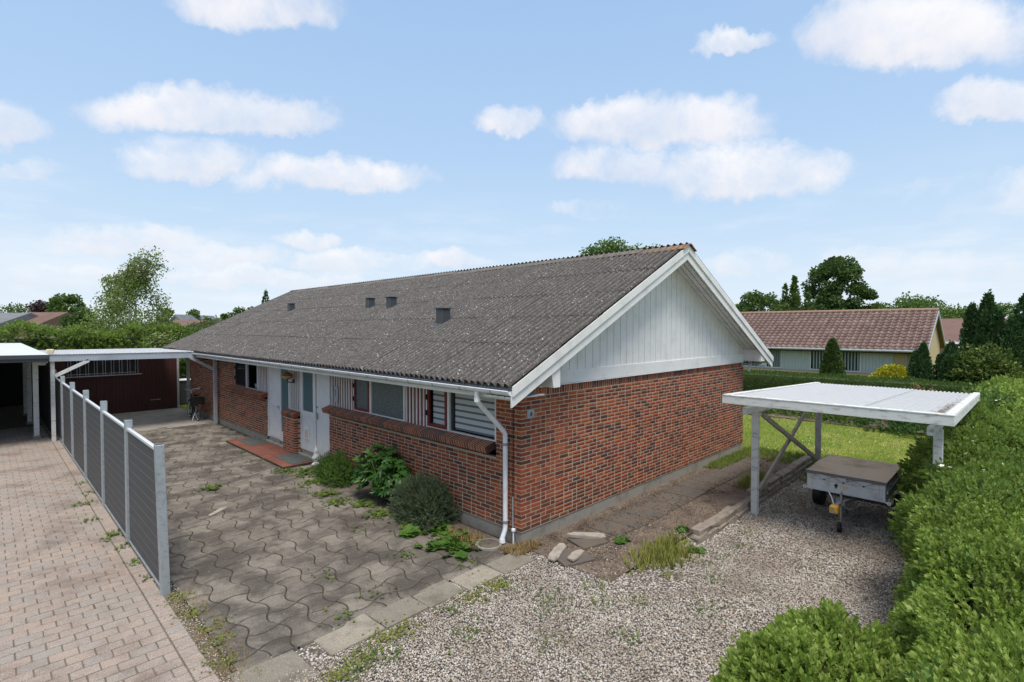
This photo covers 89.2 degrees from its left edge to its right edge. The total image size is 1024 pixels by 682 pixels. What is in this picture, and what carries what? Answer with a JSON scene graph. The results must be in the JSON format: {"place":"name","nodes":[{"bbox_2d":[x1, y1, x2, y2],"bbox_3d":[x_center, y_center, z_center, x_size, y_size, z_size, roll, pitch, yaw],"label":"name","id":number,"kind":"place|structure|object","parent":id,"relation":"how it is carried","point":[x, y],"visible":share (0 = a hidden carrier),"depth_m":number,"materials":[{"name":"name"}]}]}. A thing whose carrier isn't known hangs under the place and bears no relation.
{"place":"outdoors","nodes":[
{"label":"outdoors","id":0,"kind":"place"},
{"bbox_2d":[0,404,221,681],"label":"neighbour driveway","id":1,"kind":"structure","parent":0,"point":[79,601],"depth_m":6.80,"materials":[{"name":"brick"}]},
{"bbox_2d":[0,343,49,438],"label":"neighbour carport","id":2,"kind":"object","parent":1,"relation":"on","point":[16,360],"visible":0.94,"depth_m":18.57,"materials":[{"name":"wood"}]},
{"bbox_2d":[31,362,50,431],"bbox_3d":[-18.299,1.734,20.113,9.130,2.320,0.030,1,2,45],"label":"dark board fence","id":3,"kind":"object","parent":1,"relation":"on","point":[44,393],"visible":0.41,"depth_m":18.14,"materials":[{"name":"wood"}]},
{"bbox_2d":[73,479,156,583],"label":"weeds","id":4,"kind":"object","parent":1,"relation":"on","point":[110,534],"visible":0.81,"depth_m":8.60,"materials":[{"name":"green plant"}]},
{"bbox_2d":[61,442,236,681],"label":"fence verge","id":5,"kind":"structure","parent":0,"point":[195,634],"depth_m":5.81,"materials":[{"name":"brown soil"}]},
{"bbox_2d":[157,590,238,677],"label":"verge weeds","id":6,"kind":"object","parent":5,"relation":"on","point":[193,612],"visible":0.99,"depth_m":5.86,"materials":[{"name":"green plant"}]},
{"bbox_2d":[152,578,247,681],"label":"verge gravel","id":7,"kind":"structure","parent":5,"relation":"on","point":[186,628],"depth_m":5.81,"materials":[{"name":"gravel"}]},
{"bbox_2d":[165,586,261,681],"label":"verge straw","id":8,"kind":"object","parent":5,"relation":"on","point":[218,670],"visible":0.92,"depth_m":5.72,"materials":[{"name":"plant"}]},
{"bbox_2d":[111,408,517,672],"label":"driveway","id":9,"kind":"structure","parent":0,"point":[212,558],"depth_m":8.05,"materials":[{"name":"concrete"}]},
{"bbox_2d":[50,348,179,413],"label":"garden shed","id":10,"kind":"structure","parent":9,"relation":"on","point":[127,385],"depth_m":21.09,"materials":[{"name":"red wood"}]},
{"bbox_2d":[65,359,141,377],"bbox_3d":[-16.067,1.064,20.502,0.079,0.640,2.400,1,2,45],"label":"window","id":11,"kind":"structure","parent":10,"relation":"in","point":[102,367],"depth_m":20.50,"materials":[{"name":"glass"}]},
{"bbox_2d":[39,348,217,441],"bbox_3d":[-14.353,1.648,19.151,6.140,2.702,4.741,1,2,45],"label":"house carport","id":12,"kind":"object","parent":9,"relation":"on","point":[84,356],"visible":0.91,"depth_m":17.28,"materials":[{"name":"grey paint"}]},
{"bbox_2d":[184,388,204,420],"bbox_3d":[-11.960,2.369,19.522,1.783,1.142,0.633,1,2,45],"label":"bicycle","id":13,"kind":"object","parent":9,"relation":"on","point":[195,401],"visible":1,"depth_m":19.20,"materials":[{"name":"black metal"}]},
{"bbox_2d":[197,483,222,490],"bbox_3d":[-6.439,3.122,11.056,0.451,0.100,0.563,1,2,45],"label":"paver weed","id":14,"kind":"object","parent":9,"relation":"on","point":[209,487],"visible":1,"depth_m":11.05,"materials":[{"name":"green plant"}]},
{"bbox_2d":[208,507,227,516],"bbox_3d":[-5.486,3.175,9.686,0.114,0.029,0.493,0,1,5],"label":"pale stone","id":15,"kind":"object","parent":9,"relation":"on","point":[217,511],"visible":1,"depth_m":9.68,"materials":[{"name":"stone"}]},
{"bbox_2d":[226,436,313,468],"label":"entrance patio","id":16,"kind":"structure","parent":9,"relation":"on","point":[267,452],"depth_m":14.14,"materials":[{"name":"tile"}]},
{"bbox_2d":[238,437,268,445],"bbox_3d":[-7.695,2.977,15.427,1.100,0.008,0.530,1,2,45],"label":"doormat","id":17,"kind":"object","parent":16,"relation":"on","point":[252,441],"visible":1,"depth_m":15.38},
{"bbox_2d":[274,453,312,463],"bbox_3d":[-5.653,3.029,13.418,1.130,0.008,0.530,1,2,45],"label":"doormat","id":18,"kind":"object","parent":16,"relation":"on","point":[291,458],"visible":1,"depth_m":13.38,"materials":[{"name":"fabric"}]},
{"bbox_2d":[311,446,319,465],"bbox_3d":[-4.901,2.848,12.967,0.217,0.480,0.204,0,1,9],"label":"garden figurine","id":19,"kind":"object","parent":9,"relation":"on","point":[315,455],"visible":0.89,"depth_m":12.92,"materials":[{"name":"paint"}]},
{"bbox_2d":[231,451,479,625],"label":"weeds","id":20,"kind":"object","parent":9,"relation":"on","point":[372,592],"visible":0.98,"depth_m":7.36,"materials":[{"name":"green plant"}]},
{"bbox_2d":[274,466,482,544],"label":"bed weeds","id":21,"kind":"object","parent":9,"relation":"on","point":[377,513],"visible":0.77,"depth_m":10.19,"materials":[{"name":"green plant"}]},
{"bbox_2d":[299,468,513,557],"bbox_3d":[-2.571,3.181,10.294,6.750,0.001,0.720,1,2,45],"label":"planting strip","id":22,"kind":"object","parent":9,"relation":"on","point":[366,490],"visible":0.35,"depth_m":9.14,"materials":[{"name":"brown soil"}]},
{"bbox_2d":[311,448,359,488],"bbox_3d":[-4.000,2.850,11.716,1.571,0.889,0.991,1,2,45],"label":"bush","id":23,"kind":"object","parent":22,"relation":"on","point":[328,466],"visible":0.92,"depth_m":11.43,"materials":[{"name":"green plant"}]},
{"bbox_2d":[350,444,413,500],"bbox_3d":[-2.491,2.629,10.297,1.811,1.108,1.082,1,2,45],"label":"leaf plant","id":24,"kind":"object","parent":22,"relation":"on","point":[386,473],"visible":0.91,"depth_m":10.13,"materials":[{"name":"plant"}]},
{"bbox_2d":[386,470,461,531],"bbox_3d":[-1.599,2.941,9.506,1.732,1.183,1.354,1,2,45],"label":"lavender mound","id":25,"kind":"object","parent":22,"relation":"on","point":[419,498],"visible":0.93,"depth_m":9.17,"materials":[{"name":"green plant"}]},
{"bbox_2d":[443,527,489,547],"bbox_3d":[-0.730,3.166,8.366,0.928,0.160,0.692,0,2,17],"label":"dry grass heap","id":26,"kind":"object","parent":22,"relation":"on","point":[472,536],"visible":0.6,"depth_m":8.40,"materials":[{"name":"plant"}]},
{"bbox_2d":[476,538,501,550],"bbox_3d":[-0.366,3.224,8.207,0.420,0.072,0.420,1,2,45],"label":"drain cover","id":27,"kind":"object","parent":22,"relation":"on","point":[494,544],"visible":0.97,"depth_m":8.14,"materials":[{"name":"concrete"}]},
{"bbox_2d":[499,538,541,556],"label":"dry corner grass","id":28,"kind":"structure","parent":22,"relation":"on","point":[520,550],"depth_m":8.07,"materials":[{"name":"plant"}]},
{"bbox_2d":[398,521,479,560],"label":"bed nettles","id":29,"kind":"object","parent":9,"relation":"on","point":[454,547],"visible":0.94,"depth_m":8.19,"materials":[{"name":"green plant"}]},
{"bbox_2d":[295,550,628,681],"bbox_3d":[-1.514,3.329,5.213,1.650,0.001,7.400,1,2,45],"label":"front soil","id":30,"kind":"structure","parent":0,"point":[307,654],"depth_m":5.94,"materials":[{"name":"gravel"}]},
{"bbox_2d":[556,547,594,567],"bbox_3d":[0.910,3.241,7.766,0.520,0.062,0.420,-2,4,-25],"label":"loose flagstone","id":31,"kind":"object","parent":30,"relation":"on","point":[585,557],"visible":0.72,"depth_m":7.66,"materials":[{"name":"stone"}]},
{"bbox_2d":[567,549,583,561],"bbox_3d":[0.949,3.184,7.741,0.144,0.047,0.434,-3,-3,30],"label":"concrete fragment","id":32,"kind":"object","parent":31,"relation":"on","point":[574,555],"visible":1,"depth_m":7.71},
{"bbox_2d":[57,333,928,573],"bbox_3d":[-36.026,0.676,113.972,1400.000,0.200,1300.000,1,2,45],"label":"ground","id":33,"kind":"structure","parent":0,"point":[896,460],"depth_m":16.12,"materials":[{"name":"green plant"}]},
{"bbox_2d":[0,302,31,312],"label":"broadleaf tree","id":34,"kind":"object","parent":33,"relation":"on","point":[16,308],"visible":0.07,"depth_m":74.45,"materials":[{"name":"green plant"}]},
{"bbox_2d":[0,313,37,337],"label":"house","id":35,"kind":"structure","parent":33,"relation":"on","point":[6,317],"depth_m":49.15,"materials":[{"name":"white plastic"}]},
{"bbox_2d":[25,300,47,311],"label":"broadleaf tree","id":36,"kind":"object","parent":33,"relation":"on","point":[39,306],"visible":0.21,"depth_m":60.79,"materials":[{"name":"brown plant"}]},
{"bbox_2d":[13,312,76,337],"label":"house","id":37,"kind":"structure","parent":33,"relation":"on","point":[51,318],"depth_m":50.55,"materials":[{"name":"tile"}]},
{"bbox_2d":[44,293,86,314],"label":"broadleaf tree","id":38,"kind":"object","parent":33,"relation":"on","point":[56,303],"visible":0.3,"depth_m":55.50,"materials":[{"name":"green plant"}]},
{"bbox_2d":[59,306,102,337],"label":"broadleaf tree","id":39,"kind":"object","parent":33,"relation":"on","point":[67,320],"visible":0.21,"depth_m":45.24,"materials":[{"name":"green plant"}]},
{"bbox_2d":[0,319,200,378],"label":"tall garden hedge","id":40,"kind":"object","parent":33,"relation":"on","point":[106,338],"visible":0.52,"depth_m":28.58,"materials":[{"name":"green plant"}]},
{"bbox_2d":[55,369,170,595],"bbox_3d":[-9.678,2.195,11.781,14.662,2.286,0.147,1,2,45],"label":"panel fence","id":41,"kind":"object","parent":33,"relation":"on","point":[120,465],"visible":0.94,"depth_m":8.60,"materials":[{"name":"metal"}]},
{"bbox_2d":[73,245,177,337],"bbox_3d":[-24.316,-1.226,33.122,5.422,9.524,5.140,0,1,-3],"label":"birch tree","id":42,"kind":"object","parent":33,"relation":"on","point":[134,277],"visible":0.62,"depth_m":32.62,"materials":[{"name":"green plant"}]},
{"bbox_2d":[136,331,175,347],"bbox_3d":[-18.566,0.144,27.574,1.692,1.493,2.941,1,2,45],"label":"cream blossom bush","id":43,"kind":"object","parent":33,"relation":"on","point":[149,341],"visible":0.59,"depth_m":27.21,"materials":[{"name":"green plant"}]},
{"bbox_2d":[179,378,190,403],"bbox_3d":[-15.004,2.286,23.774,0.650,1.090,0.610,1,2,45],"label":"wheelie bin","id":44,"kind":"object","parent":33,"relation":"on","point":[183,392],"visible":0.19,"depth_m":23.52,"materials":[{"name":"plastic"}]},
{"bbox_2d":[170,314,214,319],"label":"house","id":45,"kind":"structure","parent":33,"relation":"on","point":[184,317],"depth_m":67.69,"materials":[{"name":"white paint"}]},
{"bbox_2d":[186,309,199,319],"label":"broadleaf tree","id":46,"kind":"object","parent":33,"relation":"on","point":[193,312],"visible":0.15,"depth_m":69.64,"materials":[{"name":"green plant"}]},
{"bbox_2d":[173,320,214,329],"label":"house","id":47,"kind":"structure","parent":33,"relation":"on","point":[183,322],"depth_m":57.18,"materials":[{"name":"white paint"}]},
{"bbox_2d":[175,314,229,362],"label":"bright shrubs","id":48,"kind":"object","parent":33,"relation":"on","point":[190,331],"visible":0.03,"depth_m":31.55,"materials":[{"name":"green plant"}]},
{"bbox_2d":[220,312,236,319],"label":"broadleaf tree","id":49,"kind":"object","parent":33,"relation":"on","point":[223,315],"visible":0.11,"depth_m":59.70,"materials":[{"name":"green plant"}]},
{"bbox_2d":[232,306,252,313],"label":"broadleaf tree","id":50,"kind":"object","parent":33,"relation":"on","point":[238,310],"visible":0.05,"depth_m":61.17,"materials":[{"name":"green plant"}]},
{"bbox_2d":[261,290,268,303],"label":"conifer","id":51,"kind":"object","parent":33,"relation":"on","point":[265,297],"visible":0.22,"depth_m":59.92,"materials":[{"name":"green plant"}]},
{"bbox_2d":[230,548,533,681],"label":"slab edging","id":52,"kind":"object","parent":33,"relation":"on","point":[348,634],"visible":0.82,"depth_m":6.08,"materials":[{"name":"concrete"}]},
{"bbox_2d":[163,242,773,544],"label":"brick house","id":53,"kind":"structure","parent":33,"relation":"on","point":[520,402],"depth_m":10.91,"materials":[{"name":"brick"}]},
{"bbox_2d":[234,363,257,389],"bbox_3d":[-8.551,1.074,16.905,2.021,0.955,0.259,1,2,43],"label":"window","id":54,"kind":"structure","parent":53,"relation":"in","point":[241,377],"depth_m":17.07,"materials":[{"name":"glass"}]},
{"bbox_2d":[267,367,289,441],"bbox_3d":[-6.741,1.801,15.001,1.585,2.310,0.136,1,2,45],"label":"front door","id":55,"kind":"structure","parent":53,"relation":"in","point":[278,388],"depth_m":15.08,"materials":[{"name":"white paint"}]},
{"bbox_2d":[300,372,316,452],"bbox_3d":[-5.059,1.843,13.370,1.700,2.310,0.100,1,2,45],"label":"side panel door","id":56,"kind":"structure","parent":53,"relation":"in","point":[308,381],"depth_m":13.62,"materials":[{"name":"white paint"}]},
{"bbox_2d":[315,374,331,456],"bbox_3d":[-4.732,1.857,13.015,0.745,2.300,0.147,1,2,45],"label":"boarded door","id":57,"kind":"structure","parent":53,"relation":"in","point":[324,397],"depth_m":13.02,"materials":[{"name":"white paint"}]},
{"bbox_2d":[352,379,405,420],"bbox_3d":[-2.900,1.188,11.214,2.080,0.910,0.118,1,2,45],"label":"window","id":58,"kind":"structure","parent":53,"relation":"in","point":[375,398],"depth_m":11.18,"materials":[{"name":"glass"}]},
{"bbox_2d":[425,389,495,441],"bbox_3d":[-0.891,1.266,9.321,2.300,0.970,0.238,1,2,45],"label":"window","id":59,"kind":"structure","parent":53,"relation":"in","point":[447,411],"depth_m":9.37,"materials":[{"name":"glass"}]},
{"bbox_2d":[578,236,629,255],"bbox_3d":[7.105,-2.806,40.086,5.786,10.433,6.061,1,2,45],"label":"broadleaf tree","id":60,"kind":"object","parent":33,"relation":"on","point":[611,245],"visible":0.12,"depth_m":39.67,"materials":[{"name":"green plant"}]},
{"bbox_2d":[623,242,659,250],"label":"broadleaf tree","id":61,"kind":"object","parent":33,"relation":"on","point":[637,247],"depth_m":42.26,"materials":[{"name":"green plant"}]},
{"bbox_2d":[520,454,794,581],"bbox_3d":[3.965,3.172,10.938,1.700,0.035,9.250,1,2,45],"label":"soil strip","id":62,"kind":"object","parent":33,"relation":"on","point":[729,497],"visible":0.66,"depth_m":9.08,"materials":[{"name":"soil"}]},
{"bbox_2d":[548,543,566,561],"bbox_3d":[0.691,3.180,7.851,0.160,0.048,0.529,4,7,24],"label":"concrete fragment","id":63,"kind":"object","parent":62,"relation":"on","point":[558,550],"visible":1,"depth_m":7.80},
{"bbox_2d":[567,537,607,549],"bbox_3d":[1.216,3.225,8.362,0.500,0.062,0.420,-2,4,-31],"label":"loose flagstone","id":64,"kind":"object","parent":62,"relation":"on","point":[584,544],"visible":0.64,"depth_m":8.26,"materials":[{"name":"stone"}]},
{"bbox_2d":[566,532,605,538],"bbox_3d":[1.204,3.159,8.453,0.647,0.051,0.158,4,6,-3],"label":"concrete fragment","id":65,"kind":"object","parent":64,"relation":"on","point":[589,535],"visible":1,"depth_m":8.41,"materials":[{"name":"concrete"}]},
{"bbox_2d":[614,525,706,554],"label":"soil weeds","id":66,"kind":"object","parent":62,"relation":"on","point":[620,540],"visible":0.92,"depth_m":8.34,"materials":[{"name":"green plant"}]},
{"bbox_2d":[530,455,794,577],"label":"soil crumbs","id":67,"kind":"object","parent":62,"relation":"on","point":[767,463],"visible":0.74,"depth_m":9.22,"materials":[{"name":"soil"}]},
{"bbox_2d":[552,462,778,575],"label":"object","id":68,"kind":"structure","parent":62,"relation":"on","point":[666,518],"depth_m":9.42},
{"bbox_2d":[702,447,750,468],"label":"wall foot grass","id":69,"kind":"structure","parent":62,"relation":"on","point":[723,460],"depth_m":13.40,"materials":[{"name":"plant"}]},
{"bbox_2d":[734,465,776,488],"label":"long yellow blades","id":70,"kind":"object","parent":62,"relation":"on","point":[746,480],"visible":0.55,"depth_m":11.32,"materials":[{"name":"green plant"}]},
{"bbox_2d":[735,302,754,311],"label":"broadleaf tree","id":71,"kind":"object","parent":33,"relation":"on","point":[739,307],"visible":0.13,"depth_m":59.03,"materials":[{"name":"green plant"}]},
{"bbox_2d":[688,455,812,543],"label":"garden edging wall","id":72,"kind":"structure","parent":33,"relation":"on","point":[721,520],"depth_m":10.23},
{"bbox_2d":[739,289,790,311],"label":"broadleaf tree","id":73,"kind":"object","parent":33,"relation":"on","point":[758,300],"visible":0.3,"depth_m":54.15,"materials":[{"name":"green plant"}]},
{"bbox_2d":[778,275,814,310],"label":"spiky tree","id":74,"kind":"object","parent":33,"relation":"on","point":[794,302],"visible":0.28,"depth_m":53.72,"materials":[{"name":"green plant"}]},
{"bbox_2d":[818,337,845,376],"bbox_3d":[15.522,1.300,25.194,1.337,2.987,1.385,1,2,45],"label":"thuja","id":75,"kind":"object","parent":33,"relation":"on","point":[832,361],"visible":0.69,"depth_m":24.94,"materials":[{"name":"green plant"}]},
{"bbox_2d":[743,405,927,437],"bbox_3d":[12.448,2.707,19.924,7.487,0.918,5.028,1,2,45],"label":"flower bed","id":76,"kind":"object","parent":33,"relation":"on","point":[900,427],"visible":0.28,"depth_m":18.48,"materials":[{"name":"green plant"}]},
{"bbox_2d":[800,255,878,309],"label":"broadleaf tree","id":77,"kind":"object","parent":33,"relation":"on","point":[845,272],"visible":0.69,"depth_m":58.26,"materials":[{"name":"green plant"}]},
{"bbox_2d":[740,308,945,379],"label":"tiled roof house","id":78,"kind":"structure","parent":33,"relation":"on","point":[869,341],"depth_m":29.66,"materials":[{"name":"brown tile"}]},
{"bbox_2d":[766,350,781,367],"bbox_3d":[15.756,1.028,31.287,0.900,1.180,0.073,1,2,45],"label":"window","id":79,"kind":"structure","parent":78,"relation":"in","point":[777,354],"depth_m":31.15,"materials":[{"name":"white glass"}]},
{"bbox_2d":[810,351,822,369],"bbox_3d":[17.538,1.073,29.533,1.100,1.180,0.073,1,2,45],"label":"window","id":80,"kind":"structure","parent":78,"relation":"in","point":[815,357],"depth_m":29.69,"materials":[{"name":"white glass"}]},
{"bbox_2d":[841,352,860,371],"bbox_3d":[18.535,1.098,28.551,1.100,1.180,0.073,1,2,45],"label":"window","id":81,"kind":"structure","parent":78,"relation":"in","point":[852,360],"depth_m":28.43,"materials":[{"name":"white glass"}]},
{"bbox_2d":[722,382,979,514],"bbox_3d":[7.129,2.210,10.564,3.260,2.520,6.042,1,2,45],"label":"timber carport","id":82,"kind":"object","parent":33,"relation":"on","point":[937,411],"visible":0.97,"depth_m":9.51,"materials":[{"name":"white wood"}]},
{"bbox_2d":[743,369,982,392],"bbox_3d":[12.412,2.187,26.066,20.800,1.570,1.898,1,2,45],"label":"trimmed hedge","id":83,"kind":"object","parent":33,"relation":"on","point":[757,379],"visible":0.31,"depth_m":23.29,"materials":[{"name":"green plant"}]},
{"bbox_2d":[863,302,892,308],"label":"broadleaf tree","id":84,"kind":"object","parent":33,"relation":"on","point":[877,305],"visible":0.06,"depth_m":57.54,"materials":[{"name":"green plant"}]},
{"bbox_2d":[868,363,912,379],"bbox_3d":[17.269,1.921,23.558,2.171,1.830,2.184,1,2,45],"label":"golden conifer","id":85,"kind":"object","parent":33,"relation":"on","point":[893,371],"visible":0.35,"depth_m":23.27,"materials":[{"name":"yellow plant"}]},
{"bbox_2d":[907,340,934,381],"bbox_3d":[17.943,1.403,22.850,1.304,2.902,1.410,1,2,45],"label":"conifer","id":86,"kind":"object","parent":33,"relation":"on","point":[920,366],"visible":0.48,"depth_m":22.60,"materials":[{"name":"green plant"}]},
{"bbox_2d":[889,291,964,318],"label":"broadleaf tree","id":87,"kind":"object","parent":33,"relation":"on","point":[916,303],"visible":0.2,"depth_m":55.23,"materials":[{"name":"green plant"}]},
{"bbox_2d":[932,340,964,381],"bbox_3d":[18.598,1.404,21.988,1.461,2.944,1.361,0,1,10],"label":"conifer","id":88,"kind":"object","parent":33,"relation":"on","point":[946,357],"visible":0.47,"depth_m":21.88,"materials":[{"name":"green plant"}]},
{"bbox_2d":[882,371,1023,681],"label":"privet hedge","id":89,"kind":"object","parent":33,"relation":"on","point":[959,530],"visible":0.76,"depth_m":4.60,"materials":[{"name":"green plant"}]},
{"bbox_2d":[912,461,953,480],"bbox_3d":[6.160,1.914,7.627,0.964,0.231,0.403,-1,2,-41],"label":"maple seedling","id":90,"kind":"object","parent":89,"relation":"on","point":[926,470],"visible":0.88,"depth_m":7.50,"materials":[{"name":"green plant"}]},
{"bbox_2d":[895,397,1020,494],"bbox_3d":[9.020,1.988,10.094,2.097,1.709,8.410,1,2,45],"label":"flowering shrub","id":91,"kind":"object","parent":33,"relation":"on","point":[909,467],"visible":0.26,"depth_m":9.36,"materials":[{"name":"green plant"}]},
{"bbox_2d":[941,303,978,318],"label":"broadleaf tree","id":92,"kind":"object","parent":33,"relation":"on","point":[961,311],"visible":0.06,"depth_m":53.62,"materials":[{"name":"green plant"}]},
{"bbox_2d":[940,318,1007,352],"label":"yellow house","id":93,"kind":"structure","parent":33,"relation":"on","point":[952,327],"depth_m":35.64,"materials":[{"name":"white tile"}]},
{"bbox_2d":[957,289,1006,358],"bbox_3d":[21.081,0.262,23.038,2.267,5.174,2.358,1,2,22],"label":"conifer","id":94,"kind":"object","parent":33,"relation":"on","point":[986,322],"visible":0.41,"depth_m":22.91,"materials":[{"name":"green plant"}]},
{"bbox_2d":[943,341,1023,383],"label":"variegated bush","id":95,"kind":"object","parent":33,"relation":"on","point":[984,365],"visible":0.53,"depth_m":20.98,"materials":[{"name":"green plant"}]},
{"bbox_2d":[964,301,1017,317],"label":"broadleaf tree","id":96,"kind":"object","parent":33,"relation":"on","point":[1007,312],"visible":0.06,"depth_m":48.93,"materials":[{"name":"green plant"}]},
{"bbox_2d":[959,383,1023,420],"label":"elder bush","id":97,"kind":"object","parent":33,"relation":"on","point":[989,396],"visible":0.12,"depth_m":12.80,"materials":[{"name":"green plant"}]},
{"bbox_2d":[998,293,1023,369],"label":"conifer","id":98,"kind":"object","parent":33,"relation":"on","point":[1013,333],"visible":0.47,"depth_m":21.79,"materials":[{"name":"green plant"}]},
{"bbox_2d":[0,0,1023,327],"label":"sky","id":99,"kind":"structure","parent":0,"point":[277,147],"materials":[{"name":"blue"}]},
{"bbox_2d":[277,473,967,681],"bbox_3d":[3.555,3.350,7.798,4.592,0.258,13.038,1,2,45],"label":"gravel","id":100,"kind":"structure","parent":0,"point":[791,491],"depth_m":6.47,"materials":[{"name":"gravel"}]},
{"bbox_2d":[318,575,517,681],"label":"yellow weeds","id":101,"kind":"object","parent":100,"relation":"on","point":[338,674],"visible":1,"depth_m":5.75,"materials":[{"name":"green plant"}]},
{"bbox_2d":[331,508,782,680],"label":"gravel weeds","id":102,"kind":"object","parent":100,"relation":"on","point":[466,645],"visible":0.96,"depth_m":6.29,"materials":[{"name":"green plant"}]},
{"bbox_2d":[622,527,704,579],"bbox_3d":[2.319,3.246,7.896,1.005,0.314,1.711,1,2,45],"label":"yellow grass clump","id":103,"kind":"object","parent":100,"relation":"on","point":[655,553],"visible":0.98,"depth_m":7.87,"materials":[{"name":"plant"}]},
{"bbox_2d":[680,410,922,488],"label":"lawn grass","id":104,"kind":"structure","parent":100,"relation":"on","point":[846,427],"depth_m":16.28,"materials":[{"name":"plant"}]},
{"bbox_2d":[709,596,910,681],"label":"hedge end bush","id":105,"kind":"object","parent":100,"relation":"on","point":[827,642],"visible":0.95,"depth_m":3.98,"materials":[{"name":"green plant"}]},
{"bbox_2d":[735,446,916,499],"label":"lawn edge grass","id":106,"kind":"structure","parent":100,"relation":"on","point":[765,452],"depth_m":13.68,"materials":[{"name":"plant"}]},
{"bbox_2d":[803,454,905,532],"bbox_3d":[6.360,2.907,9.748,1.536,0.968,2.354,1,2,45],"label":"box trailer","id":107,"kind":"object","parent":100,"relation":"on","point":[855,479],"visible":0.91,"depth_m":9.62,"materials":[{"name":"metal"}]},
{"bbox_2d":[886,498,918,551],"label":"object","id":108,"kind":"object","parent":100,"relation":"on","point":[891,537],"depth_m":8.63,"materials":[{"name":"green plant"}]},
{"bbox_2d":[579,455,770,536],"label":"flagstone path","id":109,"kind":"structure","parent":0,"point":[688,489],"depth_m":10.32,"materials":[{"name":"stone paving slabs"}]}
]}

